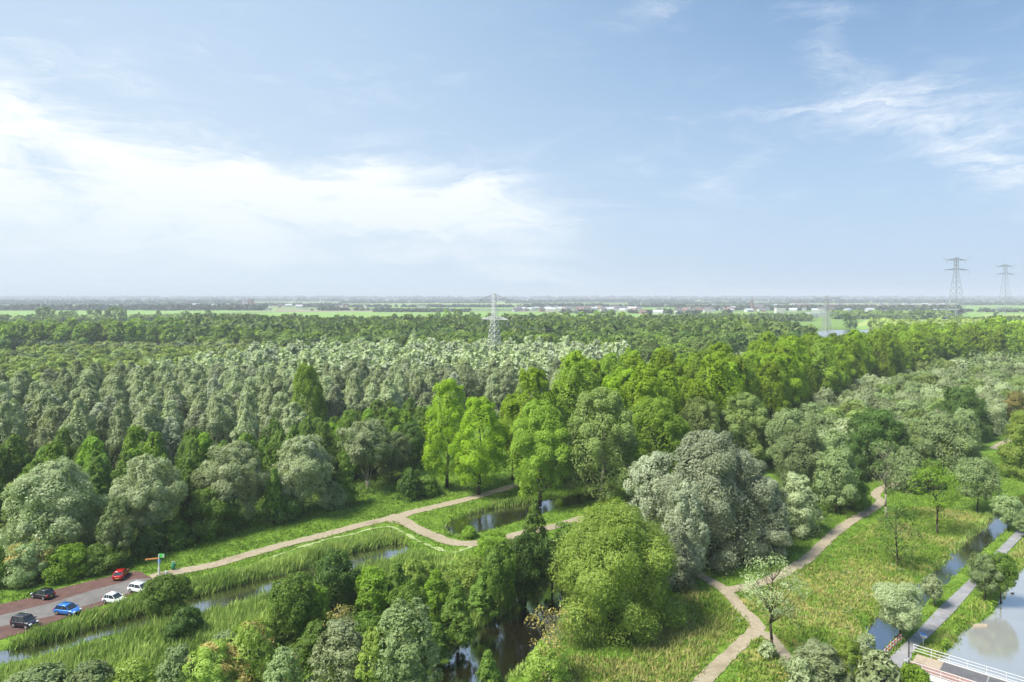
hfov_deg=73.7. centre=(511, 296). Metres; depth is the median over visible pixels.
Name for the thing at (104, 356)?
golden willow tree
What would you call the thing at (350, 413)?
alder tree
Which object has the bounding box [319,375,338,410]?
silver willow tree
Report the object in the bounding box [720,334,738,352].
woodland tree
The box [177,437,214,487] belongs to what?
alder tree
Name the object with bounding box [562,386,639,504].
poplar tree
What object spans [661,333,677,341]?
woodland tree
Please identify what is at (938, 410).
thicket willow tree
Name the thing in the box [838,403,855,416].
thicket willow tree
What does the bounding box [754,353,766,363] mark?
poplar tree
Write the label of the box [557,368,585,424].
poplar tree
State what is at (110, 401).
silver willow tree
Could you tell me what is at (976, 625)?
gravel
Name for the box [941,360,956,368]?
thicket willow tree
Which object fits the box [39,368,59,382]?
silver willow tree
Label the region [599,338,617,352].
woodland tree
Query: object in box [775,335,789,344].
poplar tree
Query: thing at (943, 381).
thicket willow tree
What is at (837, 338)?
poplar tree
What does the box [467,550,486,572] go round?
alder tree
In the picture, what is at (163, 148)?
sky
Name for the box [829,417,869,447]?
thicket willow tree
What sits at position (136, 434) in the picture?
alder tree
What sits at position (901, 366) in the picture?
poplar tree
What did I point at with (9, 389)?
silver willow tree
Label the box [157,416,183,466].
silver willow tree
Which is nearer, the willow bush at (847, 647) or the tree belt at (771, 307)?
the willow bush at (847, 647)
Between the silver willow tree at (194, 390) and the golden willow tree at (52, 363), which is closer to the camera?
the silver willow tree at (194, 390)
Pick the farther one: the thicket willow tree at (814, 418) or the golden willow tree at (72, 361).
the golden willow tree at (72, 361)
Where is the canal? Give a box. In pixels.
[472,309,511,309]
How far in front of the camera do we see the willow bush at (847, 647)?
78.32 m
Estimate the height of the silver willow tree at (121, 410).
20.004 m
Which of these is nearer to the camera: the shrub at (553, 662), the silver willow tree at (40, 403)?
the shrub at (553, 662)
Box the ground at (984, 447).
[0,297,1023,681]
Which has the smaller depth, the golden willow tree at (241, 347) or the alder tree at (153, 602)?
the alder tree at (153, 602)
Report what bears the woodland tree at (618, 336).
on the ground at (984, 447)
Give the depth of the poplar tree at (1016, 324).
518.23 m
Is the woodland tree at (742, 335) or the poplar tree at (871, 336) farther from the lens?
the woodland tree at (742, 335)
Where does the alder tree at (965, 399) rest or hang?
on the ground at (984, 447)
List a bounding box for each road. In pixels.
[0,571,151,638]
[0,578,150,626]
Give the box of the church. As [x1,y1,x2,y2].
[751,298,764,310]
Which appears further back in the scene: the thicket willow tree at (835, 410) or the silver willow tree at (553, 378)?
the silver willow tree at (553, 378)
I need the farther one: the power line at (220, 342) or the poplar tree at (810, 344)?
the power line at (220, 342)
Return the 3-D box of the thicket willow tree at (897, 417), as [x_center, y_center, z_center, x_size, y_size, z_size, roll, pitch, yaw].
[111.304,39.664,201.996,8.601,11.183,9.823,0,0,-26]
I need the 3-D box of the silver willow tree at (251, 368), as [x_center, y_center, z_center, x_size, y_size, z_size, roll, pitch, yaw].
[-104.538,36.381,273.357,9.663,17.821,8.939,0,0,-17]
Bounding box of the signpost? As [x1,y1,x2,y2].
[145,554,163,574]
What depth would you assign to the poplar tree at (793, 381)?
223.18 m
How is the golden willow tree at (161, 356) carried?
on the ground at (984, 447)
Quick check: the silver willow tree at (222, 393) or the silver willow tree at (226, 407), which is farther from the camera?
the silver willow tree at (222, 393)
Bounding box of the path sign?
[919,632,926,644]
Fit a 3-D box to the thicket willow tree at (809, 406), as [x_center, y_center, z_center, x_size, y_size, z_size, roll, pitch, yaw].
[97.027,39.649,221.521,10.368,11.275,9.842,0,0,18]
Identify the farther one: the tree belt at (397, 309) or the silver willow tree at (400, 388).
the tree belt at (397, 309)
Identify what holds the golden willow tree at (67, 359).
on the ground at (984, 447)
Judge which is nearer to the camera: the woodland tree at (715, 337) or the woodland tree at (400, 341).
the woodland tree at (400, 341)
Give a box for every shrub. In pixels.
[0,539,56,589]
[0,546,15,586]
[3,660,76,681]
[39,542,99,586]
[63,658,119,681]
[70,542,128,576]
[106,656,157,681]
[124,522,168,557]
[154,642,202,681]
[181,638,245,681]
[210,629,242,662]
[224,618,283,681]
[237,617,275,652]
[262,645,302,681]
[266,488,304,525]
[320,481,349,510]
[414,474,442,496]
[461,525,476,539]
[476,530,506,553]
[522,638,574,681]
[553,521,588,544]
[757,639,776,658]
[835,477,871,511]
[900,661,930,681]
[917,457,947,488]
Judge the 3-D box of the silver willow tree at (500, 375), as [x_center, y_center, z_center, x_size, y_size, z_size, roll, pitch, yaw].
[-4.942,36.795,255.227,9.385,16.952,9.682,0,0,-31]
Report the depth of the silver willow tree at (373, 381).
237.75 m
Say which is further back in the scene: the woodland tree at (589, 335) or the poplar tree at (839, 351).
the woodland tree at (589, 335)
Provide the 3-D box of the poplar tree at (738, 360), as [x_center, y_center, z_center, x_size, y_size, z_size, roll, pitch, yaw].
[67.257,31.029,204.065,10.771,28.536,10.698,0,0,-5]
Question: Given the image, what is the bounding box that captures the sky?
[0,0,1023,296]
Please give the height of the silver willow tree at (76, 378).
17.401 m
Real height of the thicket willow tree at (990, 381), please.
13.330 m
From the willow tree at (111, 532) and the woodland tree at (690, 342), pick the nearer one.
the willow tree at (111, 532)
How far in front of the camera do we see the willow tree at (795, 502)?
127.61 m
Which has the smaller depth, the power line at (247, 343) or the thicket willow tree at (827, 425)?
the thicket willow tree at (827, 425)
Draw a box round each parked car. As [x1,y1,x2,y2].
[9,612,38,629]
[30,587,55,600]
[53,601,81,616]
[101,591,125,602]
[112,568,128,579]
[127,580,144,592]
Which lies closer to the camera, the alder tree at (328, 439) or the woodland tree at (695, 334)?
the alder tree at (328, 439)
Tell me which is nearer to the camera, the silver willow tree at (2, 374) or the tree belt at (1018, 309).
the silver willow tree at (2, 374)
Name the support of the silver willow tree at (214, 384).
on the ground at (984, 447)
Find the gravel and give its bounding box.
[972,623,987,627]
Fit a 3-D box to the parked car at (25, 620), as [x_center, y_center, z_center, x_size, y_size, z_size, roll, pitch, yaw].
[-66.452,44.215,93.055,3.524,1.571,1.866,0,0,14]
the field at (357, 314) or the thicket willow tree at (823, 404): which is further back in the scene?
the field at (357, 314)
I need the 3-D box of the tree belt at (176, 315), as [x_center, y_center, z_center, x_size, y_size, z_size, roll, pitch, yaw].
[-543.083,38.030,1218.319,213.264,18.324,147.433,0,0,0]
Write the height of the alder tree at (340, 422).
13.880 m
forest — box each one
[1,315,184,343]
[16,339,280,353]
[127,334,630,390]
[176,312,818,343]
[734,343,774,355]
[968,349,1023,361]
[970,315,1023,329]
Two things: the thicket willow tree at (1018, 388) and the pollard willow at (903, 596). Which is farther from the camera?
the thicket willow tree at (1018, 388)
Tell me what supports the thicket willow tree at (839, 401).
on the ground at (984, 447)
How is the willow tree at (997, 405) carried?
on the ground at (984, 447)
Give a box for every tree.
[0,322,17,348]
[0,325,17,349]
[0,364,11,373]
[0,369,10,381]
[0,380,17,401]
[0,382,13,402]
[0,393,14,412]
[0,400,22,474]
[0,433,32,486]
[0,445,18,506]
[0,456,110,552]
[0,482,9,520]
[2,356,14,362]
[4,398,31,459]
[4,416,25,451]
[6,444,22,495]
[8,350,20,355]
[8,373,28,406]
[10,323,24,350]
[10,356,32,362]
[11,369,30,406]
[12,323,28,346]
[12,360,33,367]
[14,367,30,374]
[15,403,43,445]
[15,458,54,514]
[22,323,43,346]
[22,389,56,454]
[23,350,43,355]
[24,353,40,359]
[25,381,41,432]
[26,363,39,371]
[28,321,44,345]
[28,382,50,401]
[32,357,45,361]
[32,373,44,380]
[32,403,55,457]
[33,394,61,432]
[34,307,46,314]
[34,365,59,380]
[34,405,73,454]
[36,346,48,351]
[36,446,56,498]
[38,306,50,317]
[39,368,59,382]
[40,441,67,509]
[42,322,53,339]
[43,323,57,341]
[43,350,60,355]
[44,347,62,353]
[44,388,64,405]
[46,354,69,362]
[46,361,59,367]
[48,371,59,380]
[49,378,58,385]
[50,401,83,443]
[51,367,71,389]
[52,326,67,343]
[53,386,72,421]
[54,427,77,461]
[56,357,70,362]
[56,360,69,367]
[58,373,77,396]
[59,398,96,459]
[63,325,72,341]
[63,350,78,355]
[65,375,80,389]
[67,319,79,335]
[68,359,83,364]
[68,360,83,377]
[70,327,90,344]
[70,380,99,402]
[71,387,100,414]
[71,448,85,469]
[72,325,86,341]
[75,354,88,359]
[75,430,111,473]
[75,436,107,483]
[77,373,97,388]
[78,369,99,391]
[80,348,94,354]
[80,361,93,366]
[82,450,112,502]
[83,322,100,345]
[83,475,111,515]
[85,402,116,458]
[86,355,99,361]
[86,453,113,495]
[87,363,103,390]
[89,351,100,355]
[91,411,115,462]
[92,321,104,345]
[92,358,108,364]
[93,348,109,354]
[94,309,101,314]
[94,396,125,445]
[95,362,106,378]
[95,496,136,554]
[97,353,107,358]
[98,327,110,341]
[98,375,122,400]
[101,364,114,377]
[102,373,126,394]
[104,306,114,316]
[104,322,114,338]
[105,399,132,472]
[106,377,129,403]
[106,389,129,453]
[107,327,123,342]
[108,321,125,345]
[108,366,124,377]
[108,452,188,534]
[110,451,142,494]
[112,306,124,317]
[112,350,124,357]
[112,356,131,361]
[114,360,127,376]
[115,364,129,381]
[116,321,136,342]
[121,425,146,477]
[122,361,135,376]
[123,379,143,404]
[123,448,146,482]
[125,373,132,388]
[127,352,141,358]
[127,387,158,427]
[128,374,150,393]
[128,406,145,441]
[129,350,141,355]
[129,406,167,451]
[130,356,140,362]
[130,368,139,386]
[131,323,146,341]
[136,378,156,397]
[136,406,157,441]
[137,441,154,470]
[138,573,194,619]
[139,366,154,383]
[141,352,156,358]
[142,431,171,485]
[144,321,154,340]
[145,394,169,418]
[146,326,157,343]
[147,363,155,373]
[150,348,162,354]
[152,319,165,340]
[152,375,165,386]
[154,360,171,377]
[154,388,164,403]
[156,350,170,360]
[156,353,170,360]
[157,374,172,398]
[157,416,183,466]
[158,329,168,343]
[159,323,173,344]
[159,380,186,414]
[160,357,173,362]
[160,605,206,642]
[161,400,186,463]
[162,409,183,441]
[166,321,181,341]
[167,394,187,438]
[171,347,179,352]
[171,362,191,381]
[172,352,187,356]
[172,469,203,522]
[174,356,181,364]
[174,430,191,478]
[176,367,189,391]
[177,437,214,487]
[181,380,194,394]
[181,387,200,420]
[181,427,212,461]
[182,391,213,439]
[182,410,208,437]
[184,384,200,407]
[188,432,213,489]
[189,349,199,355]
[189,370,201,380]
[189,372,202,381]
[190,440,270,520]
[194,364,205,378]
[197,336,208,343]
[198,378,209,389]
[198,394,233,448]
[200,386,209,398]
[203,378,222,397]
[205,309,212,315]
[205,364,213,377]
[207,363,219,378]
[208,370,218,381]
[210,390,226,398]
[211,328,228,340]
[212,366,226,377]
[212,370,238,400]
[212,405,233,441]
[215,350,224,355]
[217,389,234,410]
[217,408,239,446]
[217,439,235,492]
[218,337,236,342]
[220,396,231,413]
[226,381,241,417]
[227,331,241,343]
[227,367,244,395]
[228,361,238,371]
[229,408,259,448]
[231,391,243,420]
[234,377,258,421]
[234,432,257,481]
[235,345,245,351]
[236,388,259,446]
[237,370,247,383]
[239,331,260,342]
[243,334,252,343]
[245,365,256,377]
[246,433,253,450]
[248,390,260,422]
[250,375,265,394]
[252,388,265,438]
[254,380,280,437]
[255,365,271,379]
[255,435,269,473]
[256,437,274,485]
[257,329,271,343]
[257,388,277,437]
[258,416,274,441]
[259,378,290,438]
[259,417,285,468]
[260,392,297,434]
[260,467,286,523]
[262,429,289,484]
[264,365,274,383]
[265,331,281,342]
[266,335,280,342]
[266,433,336,512]
[268,571,319,640]
[270,374,282,382]
[271,332,297,346]
[278,365,287,374]
[279,337,295,346]
[279,401,310,435]
[281,369,291,381]
[281,381,289,391]
[285,424,300,451]
[286,378,301,392]
[286,383,300,424]
[289,362,328,424]
[294,335,310,342]
[294,618,329,671]
[297,415,320,438]
[299,329,308,333]
[300,386,324,420]
[302,584,333,626]
[305,331,324,342]
[305,336,320,341]
[312,417,323,429]
[313,547,358,609]
[314,421,343,474]
[318,376,340,420]
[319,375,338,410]
[321,363,329,375]
[323,603,356,650]
[324,386,347,426]
[325,331,335,337]
[326,422,336,449]
[328,415,338,424]
[329,363,340,375]
[330,409,359,431]
[331,371,346,390]
[332,454,358,503]
[333,418,351,463]
[333,418,359,473]
[335,330,344,335]
[335,418,393,491]
[336,336,352,343]
[339,447,366,480]
[341,363,352,398]
[342,380,349,402]
[342,609,380,659]
[343,329,356,336]
[344,373,363,400]
[344,374,363,402]
[345,370,363,389]
[345,392,367,417]
[345,567,366,601]
[346,358,357,377]
[346,388,363,407]
[353,329,372,339]
[353,368,365,380]
[354,410,363,421]
[354,565,391,613]
[357,359,369,385]
[361,383,379,410]
[361,408,374,420]
[362,335,372,340]
[362,378,367,392]
[363,378,379,416]
[366,367,380,386]
[370,399,386,418]
[371,329,383,336]
[371,365,386,389]
[372,332,382,341]
[374,431,413,476]
[376,379,404,409]
[377,375,394,401]
[379,414,387,428]
[380,332,395,342]
[380,562,410,610]
[383,400,400,416]
[384,409,403,460]
[388,330,400,335]
[389,365,397,378]
[389,406,401,416]
[389,578,430,646]
[391,368,408,407]
[392,338,403,346]
[392,425,400,431]
[397,358,410,372]
[397,422,425,468]
[398,411,413,422]
[399,364,411,384]
[400,333,410,343]
[400,393,413,419]
[401,397,418,422]
[403,374,410,388]
[404,369,414,390]
[406,368,424,400]
[408,383,418,398]
[411,360,419,385]
[411,374,429,406]
[412,392,434,430]
[412,406,439,448]
[414,363,426,378]
[415,383,431,411]
[419,331,430,335]
[419,378,475,487]
[419,568,451,620]
[424,334,443,344]
[424,366,438,394]
[425,373,440,395]
[428,399,454,439]
[429,622,452,664]
[431,330,451,337]
[434,360,444,378]
[439,363,452,379]
[439,578,476,649]
[440,327,452,331]
[442,370,451,380]
[447,396,509,494]
[449,371,464,417]
[452,332,470,338]
[453,309,462,315]
[456,361,479,415]
[456,364,469,398]
[464,374,482,411]
[467,338,479,344]
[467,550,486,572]
[467,569,498,618]
[468,333,482,340]
[475,369,485,395]
[475,369,487,396]
[475,649,505,681]
[480,540,517,617]
[483,374,500,416]
[484,368,500,396]
[486,358,498,378]
[488,372,510,416]
[490,335,503,344]
[490,392,526,479]
[494,376,512,416]
[499,530,551,606]
[500,538,526,577]
[501,331,515,338]
[502,359,518,388]
[502,366,556,487]
[504,371,515,395]
[506,398,573,506]
[512,338,523,342]
[514,369,533,410]
[521,332,534,341]
[521,498,548,550]
[523,360,544,405]
[525,604,572,681]
[533,333,555,344]
[534,334,554,342]
[536,363,547,389]
[541,537,566,590]
[545,494,693,656]
[548,356,560,387]
[549,370,561,389]
[550,350,598,422]
[551,361,605,478]
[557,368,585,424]
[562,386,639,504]
[569,331,581,340]
[576,336,585,341]
[577,359,607,450]
[583,328,600,334]
[584,332,594,339]
[592,375,630,476]
[594,333,606,338]
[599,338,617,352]
[599,353,613,371]
[600,352,627,396]
[605,310,615,316]
[609,331,634,341]
[610,366,634,404]
[613,353,640,372]
[614,381,640,469]
[622,361,675,465]
[622,396,690,482]
[623,347,642,361]
[623,451,679,526]
[624,330,633,335]
[628,335,644,342]
[633,336,658,345]
[634,344,654,361]
[636,339,656,348]
[637,329,649,333]
[643,334,658,344]
[645,525,697,591]
[649,347,676,360]
[649,366,685,455]
[650,345,665,361]
[650,349,678,376]
[651,334,667,345]
[654,429,776,574]
[655,329,665,334]
[659,337,678,346]
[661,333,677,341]
[661,480,710,580]
[662,331,674,336]
[666,342,686,354]
[667,359,686,376]
[670,375,688,410]
[671,378,700,462]
[674,333,683,338]
[676,353,688,376]
[676,395,723,469]
[679,330,688,336]
[679,337,696,347]
[679,347,698,355]
[682,352,699,388]
[682,378,723,433]
[684,351,723,409]
[686,331,702,338]
[687,351,744,438]
[693,336,711,349]
[698,338,717,349]
[698,343,716,355]
[702,329,719,335]
[708,333,721,340]
[708,340,733,359]
[712,361,747,434]
[717,327,732,334]
[719,392,771,460]
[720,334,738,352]
[720,352,752,437]
[720,458,767,529]
[722,333,740,347]
[722,360,766,434]
[730,475,794,563]
[731,331,748,351]
[736,551,810,642]
[739,334,760,348]
[740,351,757,359]
[742,358,759,416]
[743,354,770,401]
[744,330,758,336]
[747,340,764,352]
[751,357,790,420]
[752,341,773,361]
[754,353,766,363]
[755,353,794,417]
[757,330,777,345]
[764,353,806,418]
[764,407,818,473]
[770,471,824,538]
[771,344,802,406]
[774,424,827,493]
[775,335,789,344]
[778,336,812,407]
[786,331,800,337]
[789,335,810,397]
[797,402,823,412]
[799,350,819,403]
[800,413,825,429]
[801,333,813,345]
[807,334,832,387]
[807,338,849,401]
[808,410,822,413]
[810,386,836,410]
[812,446,860,512]
[815,337,852,388]
[815,412,843,425]
[817,429,828,438]
[818,421,842,440]
[820,403,832,406]
[820,430,853,478]
[823,406,844,421]
[828,333,852,370]
[829,342,853,389]
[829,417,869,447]
[835,389,847,403]
[837,397,846,405]
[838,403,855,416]
[840,389,857,403]
[842,313,851,328]
[842,336,869,381]
[844,329,876,383]
[844,394,872,407]
[844,399,868,408]
[845,383,859,392]
[845,409,867,418]
[847,317,857,328]
[850,403,865,411]
[851,388,879,408]
[853,336,875,379]
[853,373,878,385]
[857,382,879,394]
[860,440,912,518]
[863,343,876,375]
[867,328,878,334]
[867,334,880,382]
[869,330,896,377]
[871,337,899,377]
[873,376,894,393]
[873,397,895,408]
[874,503,926,567]
[875,393,894,404]
[880,383,896,395]
[880,406,897,412]
[882,332,906,376]
[883,445,928,493]
[887,345,911,372]
[888,325,901,330]
[890,412,903,420]
[892,375,910,389]
[893,400,927,416]
[894,327,907,333]
[894,390,920,399]
[895,321,908,327]
[896,373,911,380]
[897,331,906,337]
[899,335,918,368]
[899,418,919,433]
[900,331,929,371]
[900,386,918,399]
[901,339,913,369]
[901,381,920,388]
[902,369,913,374]
[902,395,920,401]
[902,409,925,418]
[905,466,965,533]
[907,325,919,330]
[907,331,928,366]
[907,411,991,481]
[909,370,931,377]
[910,361,932,371]
[911,376,923,383]
[917,341,931,366]
[918,384,938,401]
[919,326,931,333]
[920,390,943,406]
[921,397,933,405]
[922,373,938,384]
[922,408,951,421]
[923,328,943,353]
[924,402,931,409]
[925,335,939,363]
[925,366,939,371]
[925,397,952,416]
[926,333,942,357]
[929,357,949,367]
[931,368,952,375]
[931,386,994,442]
[932,336,944,357]
[935,328,958,359]
[935,377,959,388]
[936,389,946,396]
[938,332,958,359]
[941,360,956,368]
[944,337,966,360]
[944,374,957,379]
[945,372,965,381]
[946,327,957,336]
[946,369,965,374]
[949,366,964,369]
[950,378,969,384]
[952,359,970,367]
[953,356,967,361]
[953,407,981,442]
[953,457,1004,511]
[955,329,973,359]
[955,381,968,385]
[960,384,976,391]
[961,324,970,328]
[962,334,975,357]
[962,361,977,368]
[963,372,975,379]
[966,325,985,356]
[966,366,982,373]
[969,356,984,364]
[969,364,987,371]
[969,379,984,385]
[974,371,992,378]
[975,385,1002,396]
[976,389,1007,419]
[977,327,999,355]
[977,415,993,430]
[979,375,1003,388]
[983,369,1006,376]
[984,329,1007,353]
[984,356,996,361]
[984,397,1009,435]
[986,361,1002,369]
[987,321,997,328]
[988,356,1007,362]
[988,361,1002,369]
[991,372,1007,381]
[993,382,1019,392]
[994,326,1011,350]
[995,368,1012,376]
[996,410,1023,478]
[999,334,1020,356]
[999,390,1016,396]
[1002,363,1014,373]
[1002,391,1023,421]
[1004,378,1014,381]
[1009,379,1023,387]
[1010,357,1023,362]
[1011,365,1023,374]
[1011,385,1023,391]
[1012,322,1021,328]
[1013,328,1023,353]
[1013,329,1023,353]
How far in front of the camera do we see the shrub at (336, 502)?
143.69 m
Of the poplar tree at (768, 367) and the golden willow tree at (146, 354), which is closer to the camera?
the poplar tree at (768, 367)
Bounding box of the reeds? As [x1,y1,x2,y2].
[0,494,993,681]
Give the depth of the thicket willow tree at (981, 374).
296.90 m
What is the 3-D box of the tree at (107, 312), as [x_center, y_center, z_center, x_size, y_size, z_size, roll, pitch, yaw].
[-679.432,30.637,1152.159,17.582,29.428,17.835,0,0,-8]
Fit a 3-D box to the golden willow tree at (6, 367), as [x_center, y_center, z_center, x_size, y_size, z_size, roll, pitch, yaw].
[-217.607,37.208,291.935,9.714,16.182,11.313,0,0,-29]
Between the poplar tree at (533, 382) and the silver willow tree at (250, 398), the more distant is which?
the silver willow tree at (250, 398)
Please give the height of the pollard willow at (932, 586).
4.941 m
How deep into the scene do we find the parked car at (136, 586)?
103.59 m
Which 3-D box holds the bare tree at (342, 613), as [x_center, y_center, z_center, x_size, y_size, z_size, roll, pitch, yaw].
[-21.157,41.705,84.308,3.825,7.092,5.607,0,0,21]
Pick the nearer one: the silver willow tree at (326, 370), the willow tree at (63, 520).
the willow tree at (63, 520)
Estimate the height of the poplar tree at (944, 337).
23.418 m
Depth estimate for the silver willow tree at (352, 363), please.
280.07 m
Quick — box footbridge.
[904,644,1023,681]
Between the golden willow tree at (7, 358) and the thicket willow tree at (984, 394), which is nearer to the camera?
the thicket willow tree at (984, 394)
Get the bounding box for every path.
[149,479,537,577]
[273,526,472,556]
[370,513,414,527]
[405,499,637,545]
[676,568,765,681]
[728,482,908,591]
[761,631,790,660]
[883,530,1023,681]
[990,437,1009,448]
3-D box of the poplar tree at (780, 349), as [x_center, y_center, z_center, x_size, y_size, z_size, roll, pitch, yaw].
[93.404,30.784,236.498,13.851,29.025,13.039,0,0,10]
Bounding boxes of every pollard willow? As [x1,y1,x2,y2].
[871,581,926,637]
[919,574,945,605]
[967,551,1003,600]
[983,551,1019,603]
[989,493,1023,529]
[1014,514,1023,532]
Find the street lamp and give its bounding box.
[894,635,909,661]
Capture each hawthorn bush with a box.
[181,485,244,540]
[396,467,422,500]
[833,432,873,481]
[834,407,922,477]
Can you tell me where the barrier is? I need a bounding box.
[884,634,901,652]
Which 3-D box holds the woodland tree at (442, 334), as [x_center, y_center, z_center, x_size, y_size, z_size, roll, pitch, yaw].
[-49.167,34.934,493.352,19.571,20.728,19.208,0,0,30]
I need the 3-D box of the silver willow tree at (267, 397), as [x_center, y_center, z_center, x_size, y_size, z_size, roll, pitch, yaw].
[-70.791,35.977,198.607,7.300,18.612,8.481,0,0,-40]
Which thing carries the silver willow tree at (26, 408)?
on the ground at (984, 447)
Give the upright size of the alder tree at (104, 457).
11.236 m
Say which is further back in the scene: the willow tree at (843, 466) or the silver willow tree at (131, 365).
the silver willow tree at (131, 365)
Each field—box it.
[0,309,276,315]
[10,312,679,318]
[348,305,671,309]
[377,303,517,303]
[854,326,869,329]
[857,320,922,325]
[960,305,1023,309]
[962,311,1023,317]
[982,314,1023,316]
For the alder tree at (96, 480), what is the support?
on the ground at (984, 447)
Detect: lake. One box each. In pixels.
[817,330,869,336]
[930,568,1023,681]
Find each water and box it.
[0,543,407,664]
[433,583,563,681]
[443,486,617,533]
[849,494,1023,677]
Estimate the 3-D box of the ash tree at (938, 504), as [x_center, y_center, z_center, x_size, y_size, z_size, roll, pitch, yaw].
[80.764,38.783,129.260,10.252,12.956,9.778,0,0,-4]
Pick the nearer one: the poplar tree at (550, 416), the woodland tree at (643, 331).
the poplar tree at (550, 416)
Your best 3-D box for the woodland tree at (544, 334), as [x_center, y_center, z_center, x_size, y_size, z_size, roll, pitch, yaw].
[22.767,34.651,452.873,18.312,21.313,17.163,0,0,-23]
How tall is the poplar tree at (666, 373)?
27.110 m
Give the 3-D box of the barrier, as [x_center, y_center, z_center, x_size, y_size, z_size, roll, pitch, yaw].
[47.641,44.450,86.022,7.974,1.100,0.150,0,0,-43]
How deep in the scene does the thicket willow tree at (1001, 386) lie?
255.71 m
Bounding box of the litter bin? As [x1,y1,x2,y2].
[171,561,175,569]
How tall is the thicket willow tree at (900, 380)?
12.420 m
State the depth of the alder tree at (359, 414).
195.79 m
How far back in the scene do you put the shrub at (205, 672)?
75.19 m
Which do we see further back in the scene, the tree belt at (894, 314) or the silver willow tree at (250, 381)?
the tree belt at (894, 314)
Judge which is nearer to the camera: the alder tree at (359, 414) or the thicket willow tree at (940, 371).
the alder tree at (359, 414)
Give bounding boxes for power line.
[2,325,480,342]
[7,325,506,344]
[12,325,473,342]
[17,308,504,325]
[19,326,490,344]
[488,301,814,317]
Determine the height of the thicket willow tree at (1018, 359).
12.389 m
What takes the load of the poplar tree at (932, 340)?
on the ground at (984, 447)
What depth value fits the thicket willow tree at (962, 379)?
282.41 m
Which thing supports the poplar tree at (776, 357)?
on the ground at (984, 447)
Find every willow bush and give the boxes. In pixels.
[304,616,369,681]
[354,626,393,681]
[368,597,444,681]
[401,559,426,587]
[413,560,435,584]
[433,571,461,610]
[448,554,484,593]
[778,637,853,681]
[784,657,813,681]
[828,635,868,681]
[851,632,876,669]
[855,647,901,681]
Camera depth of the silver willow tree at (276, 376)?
246.72 m
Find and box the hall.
[774,306,785,312]
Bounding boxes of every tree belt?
[0,294,1023,299]
[0,297,1023,301]
[0,299,246,304]
[0,303,267,310]
[0,313,164,321]
[15,300,223,302]
[159,313,251,318]
[160,302,341,305]
[302,303,683,306]
[310,306,389,310]
[340,300,539,302]
[373,307,471,311]
[522,299,693,302]
[533,302,603,305]
[560,308,672,313]
[628,301,788,303]
[663,308,732,314]
[675,304,865,310]
[681,311,813,321]
[788,299,960,302]
[829,309,957,318]
[853,304,962,310]
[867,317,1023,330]
[879,308,966,314]
[950,314,1023,321]
[958,301,1023,304]
[959,307,1023,311]
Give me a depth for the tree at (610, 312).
1026.36 m
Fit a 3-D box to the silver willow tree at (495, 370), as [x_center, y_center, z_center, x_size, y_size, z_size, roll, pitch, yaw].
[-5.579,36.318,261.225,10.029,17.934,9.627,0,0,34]
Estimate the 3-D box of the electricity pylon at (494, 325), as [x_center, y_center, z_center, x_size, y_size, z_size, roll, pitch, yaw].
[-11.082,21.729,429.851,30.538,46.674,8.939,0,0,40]
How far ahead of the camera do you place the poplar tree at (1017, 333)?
445.92 m
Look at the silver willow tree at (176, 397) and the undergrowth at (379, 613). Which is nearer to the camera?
the undergrowth at (379, 613)
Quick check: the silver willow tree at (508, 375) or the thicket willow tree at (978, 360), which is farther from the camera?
the thicket willow tree at (978, 360)
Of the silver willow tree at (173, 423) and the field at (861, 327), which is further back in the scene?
the field at (861, 327)
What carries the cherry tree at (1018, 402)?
on the ground at (984, 447)
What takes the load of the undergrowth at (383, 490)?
on the ground at (984, 447)
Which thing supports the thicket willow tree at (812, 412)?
on the ground at (984, 447)
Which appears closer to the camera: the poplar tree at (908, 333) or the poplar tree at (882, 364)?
the poplar tree at (882, 364)
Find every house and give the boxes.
[653,310,663,313]
[744,308,753,311]
[811,308,819,311]
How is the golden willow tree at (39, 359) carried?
on the ground at (984, 447)
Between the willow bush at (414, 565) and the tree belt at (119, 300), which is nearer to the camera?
the willow bush at (414, 565)
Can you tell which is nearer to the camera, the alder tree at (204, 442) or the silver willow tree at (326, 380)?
the alder tree at (204, 442)
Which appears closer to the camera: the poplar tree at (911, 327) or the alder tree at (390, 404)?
the alder tree at (390, 404)
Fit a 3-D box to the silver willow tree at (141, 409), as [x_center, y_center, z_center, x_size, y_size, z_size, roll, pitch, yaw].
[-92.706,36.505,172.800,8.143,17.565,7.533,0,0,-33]
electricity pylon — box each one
[477,294,512,344]
[814,296,837,336]
[943,257,966,317]
[994,264,1014,314]
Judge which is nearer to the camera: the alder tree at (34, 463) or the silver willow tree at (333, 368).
the alder tree at (34, 463)
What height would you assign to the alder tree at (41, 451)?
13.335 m
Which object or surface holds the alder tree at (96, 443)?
on the ground at (984, 447)
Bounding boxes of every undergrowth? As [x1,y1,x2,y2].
[23,468,438,586]
[239,560,553,681]
[424,502,495,524]
[542,611,709,681]
[706,483,871,566]
[715,508,974,679]
[722,507,973,681]
[884,479,991,511]
[932,585,1005,654]
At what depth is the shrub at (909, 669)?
77.80 m

